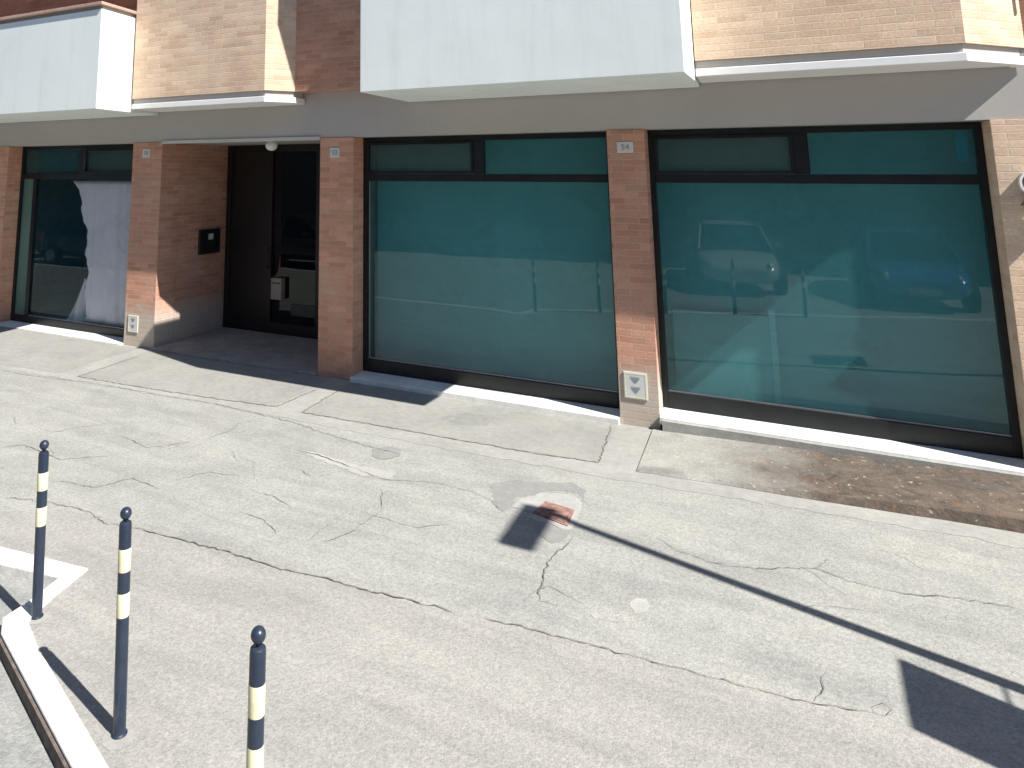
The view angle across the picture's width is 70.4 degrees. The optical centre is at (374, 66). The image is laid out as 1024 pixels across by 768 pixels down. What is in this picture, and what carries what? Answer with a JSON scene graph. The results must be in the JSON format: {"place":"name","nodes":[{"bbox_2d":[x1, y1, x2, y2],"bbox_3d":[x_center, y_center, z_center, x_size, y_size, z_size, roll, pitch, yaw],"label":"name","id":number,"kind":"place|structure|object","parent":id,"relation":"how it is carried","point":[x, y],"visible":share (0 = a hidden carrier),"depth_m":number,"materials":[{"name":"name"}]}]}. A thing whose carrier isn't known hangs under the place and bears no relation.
{"place":"outdoors","nodes":[
{"label":"outdoors","id":0,"kind":"place"},
{"bbox_2d":[0,576,54,767],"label":"street","id":1,"kind":"structure","parent":0,"point":[22,745],"depth_m":3.34,"materials":[{"name":"grey asphalt"}]},
{"bbox_2d":[0,637,68,767],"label":"gutter","id":2,"kind":"object","parent":1,"relation":"on","point":[48,741],"visible":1,"depth_m":3.35,"materials":[{"name":"grey concrete"}]},
{"bbox_2d":[0,327,616,461],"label":"pavement","id":3,"kind":"structure","parent":0,"point":[539,432],"depth_m":8.06,"materials":[{"name":"grey concrete"}]},
{"bbox_2d":[0,367,1023,740],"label":"pavement","id":4,"kind":"structure","parent":0,"point":[938,659],"depth_m":4.75,"materials":[{"name":"grey asphalt"}]},
{"bbox_2d":[0,605,108,767],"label":"kerb","id":5,"kind":"structure","parent":4,"relation":"on","point":[76,745],"depth_m":3.41,"materials":[{"name":"white stone"}]},
{"bbox_2d":[29,412,649,749],"bbox_3d":[0.225,3.257,4.877,3.153,0.003,5.309,-5,-10,28],"label":"pavement patch","id":6,"kind":"object","parent":4,"relation":"on","point":[506,494],"visible":0.99,"depth_m":5.54,"materials":[{"name":"grey concrete"}]},
{"bbox_2d":[31,440,48,619],"bbox_3d":[-1.932,2.666,4.098,0.072,0.944,0.072,-6,-9,28],"label":"bollard","id":7,"kind":"object","parent":6,"relation":"on","point":[37,613],"visible":1,"depth_m":4.08,"materials":[{"name":"black metal"}]},
{"bbox_2d":[111,507,131,739],"bbox_3d":[-1.158,2.540,3.259,0.072,0.944,0.072,1,-9,-12],"label":"bollard","id":8,"kind":"object","parent":6,"relation":"on","point":[120,731],"visible":1,"depth_m":3.23,"materials":[{"name":"blue paint"}]},
{"bbox_2d":[532,501,574,525],"bbox_3d":[1.346,3.306,5.244,0.286,0.014,0.262,-7,-11,37],"label":"drain cover","id":9,"kind":"object","parent":6,"relation":"on","point":[560,514],"visible":1,"depth_m":5.24,"materials":[{"name":"brown metal"}]},
{"bbox_2d":[11,387,924,611],"bbox_3d":[-0.896,3.496,6.482,9.644,0.001,2.832,-5,-10,28],"label":"pavement crack","id":10,"kind":"object","parent":4,"relation":"on","point":[359,524],"visible":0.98,"depth_m":5.23,"materials":[{"name":"grey asphalt"}]},
{"bbox_2d":[0,0,1023,474],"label":"apartment building","id":11,"kind":"structure","parent":4,"relation":"on","point":[480,210],"depth_m":7.71,"materials":[{"name":"orange brick"}]},
{"bbox_2d":[0,144,132,344],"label":"shop window","id":12,"kind":"structure","parent":11,"relation":"in","point":[21,318],"depth_m":11.94,"materials":[{"name":"black paint"}]},
{"bbox_2d":[66,278,97,324],"bbox_3d":[-4.828,3.889,11.688,0.586,0.760,0.343,-8,-12,43],"label":"dust sheet","id":13,"kind":"object","parent":11,"relation":"in","point":[78,313],"visible":0.66,"depth_m":11.60,"materials":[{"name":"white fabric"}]},
{"bbox_2d":[73,181,131,326],"bbox_3d":[-4.429,2.974,11.417,1.511,2.231,0.036,-5,-10,28],"label":"curtain","id":14,"kind":"object","parent":11,"relation":"hanging from","point":[105,208],"visible":0.88,"depth_m":11.34,"materials":[{"name":"white fabric"}]},
{"bbox_2d":[128,315,138,332],"bbox_3d":[-3.536,3.772,10.370,0.200,0.240,0.013,-5,-10,28],"label":"wall plate","id":15,"kind":"object","parent":11,"relation":"attached to","point":[132,323],"depth_m":10.36,"materials":[{"name":"white plastic"}]},
{"bbox_2d":[142,149,149,157],"bbox_3d":[-3.443,1.312,10.689,0.150,0.130,0.014,-5,-10,28],"label":"number plate","id":16,"kind":"object","parent":11,"relation":"attached to","point":[146,153],"visible":1,"depth_m":10.68,"materials":[{"name":"white ceramic"}]},
{"bbox_2d":[198,228,220,254],"bbox_3d":[-2.628,2.787,11.285,0.052,0.380,0.480,-5,-10,28],"label":"intercom","id":17,"kind":"object","parent":11,"relation":"attached to","point":[208,241],"visible":1,"depth_m":11.25,"materials":[{"name":"black plastic"}]},
{"bbox_2d":[265,141,277,150],"bbox_3d":[-1.426,1.097,9.818,0.170,0.150,0.170,-5,-10,28],"label":"ceiling lamp","id":18,"kind":"object","parent":11,"relation":"attached to","point":[271,145],"visible":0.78,"depth_m":9.76,"materials":[{"name":"white paint"}]},
{"bbox_2d":[223,144,319,338],"bbox_3d":[-1.232,2.674,11.003,2.770,2.909,0.158,-5,-10,28],"label":"entrance door","id":19,"kind":"structure","parent":11,"relation":"in","point":[271,269],"depth_m":11.23,"materials":[{"name":"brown wood"}]},
{"bbox_2d":[330,148,339,157],"bbox_3d":[-0.510,1.113,9.125,0.150,0.130,0.014,-5,-10,28],"label":"number plate","id":20,"kind":"object","parent":11,"relation":"attached to","point":[334,152],"visible":1,"depth_m":9.12,"materials":[{"name":"white ceramic"}]},
{"bbox_2d":[350,132,619,424],"bbox_3d":[1.170,2.276,8.203,3.116,2.955,0.405,-5,-10,28],"label":"shop window","id":21,"kind":"structure","parent":11,"relation":"in","point":[567,400],"depth_m":8.22,"materials":[{"name":"black paint"}]},
{"bbox_2d":[617,142,633,152],"bbox_3d":[2.639,0.852,7.453,0.165,0.115,0.014,-5,-10,28],"label":"number plate","id":22,"kind":"object","parent":11,"relation":"attached to","point":[624,147],"visible":1,"depth_m":7.45,"materials":[{"name":"white ceramic"}]},
{"bbox_2d":[623,371,647,400],"bbox_3d":[2.621,3.207,7.109,0.225,0.255,0.013,-5,-10,28],"label":"wall plate","id":23,"kind":"object","parent":11,"relation":"attached to","point":[635,385],"depth_m":7.10,"materials":[{"name":"white plastic"}]},
{"bbox_2d":[672,308,781,404],"bbox_3d":[3.596,3.031,7.251,0.960,1.120,0.050,-5,-10,28],"label":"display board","id":24,"kind":"object","parent":11,"relation":"on","point":[722,354],"visible":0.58,"depth_m":7.24,"materials":[{"name":"teal fabric"}]},
{"bbox_2d":[648,122,1023,474],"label":"shop window","id":25,"kind":"structure","parent":11,"relation":"in","point":[951,445],"depth_m":6.53,"materials":[{"name":"black paint"}]},
{"bbox_2d":[1018,172,1023,205],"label":"wall lamp","id":26,"kind":"object","parent":11,"relation":"attached to","point":[1021,181],"visible":1,"depth_m":5.90,"materials":[{"name":"white paint"}]},
{"bbox_2d":[11,357,1019,715],"bbox_3d":[-0.402,3.482,6.389,10.282,0.001,3.944,-5,-10,28],"label":"pavement crack","id":27,"kind":"object","parent":4,"relation":"on","point":[481,495],"visible":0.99,"depth_m":4.62,"materials":[{"name":"grey asphalt"}]},
{"bbox_2d":[0,509,1023,767],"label":"pavement","id":28,"kind":"structure","parent":0,"point":[360,679],"depth_m":3.46,"materials":[{"name":"grey asphalt"}]},
{"bbox_2d":[0,546,87,607],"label":"road marking","id":29,"kind":"structure","parent":28,"relation":"on","point":[59,576],"depth_m":4.50,"materials":[{"name":"white paint"}]},
{"bbox_2d":[246,625,265,767],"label":"bollard","id":30,"kind":"object","parent":28,"relation":"on","point":[256,710],"visible":1,"depth_m":2.40,"materials":[{"name":"blue paint"}]},
{"bbox_2d":[0,326,1023,547],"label":"pavement","id":31,"kind":"structure","parent":0,"point":[623,452],"depth_m":6.33,"materials":[{"name":"grey concrete"}]},
{"bbox_2d":[637,429,1023,532],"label":"pavement","id":32,"kind":"structure","parent":0,"point":[990,500],"depth_m":5.71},
{"bbox_2d":[662,420,1023,477],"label":"window sill","id":33,"kind":"structure","parent":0,"point":[684,428],"depth_m":6.36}
]}

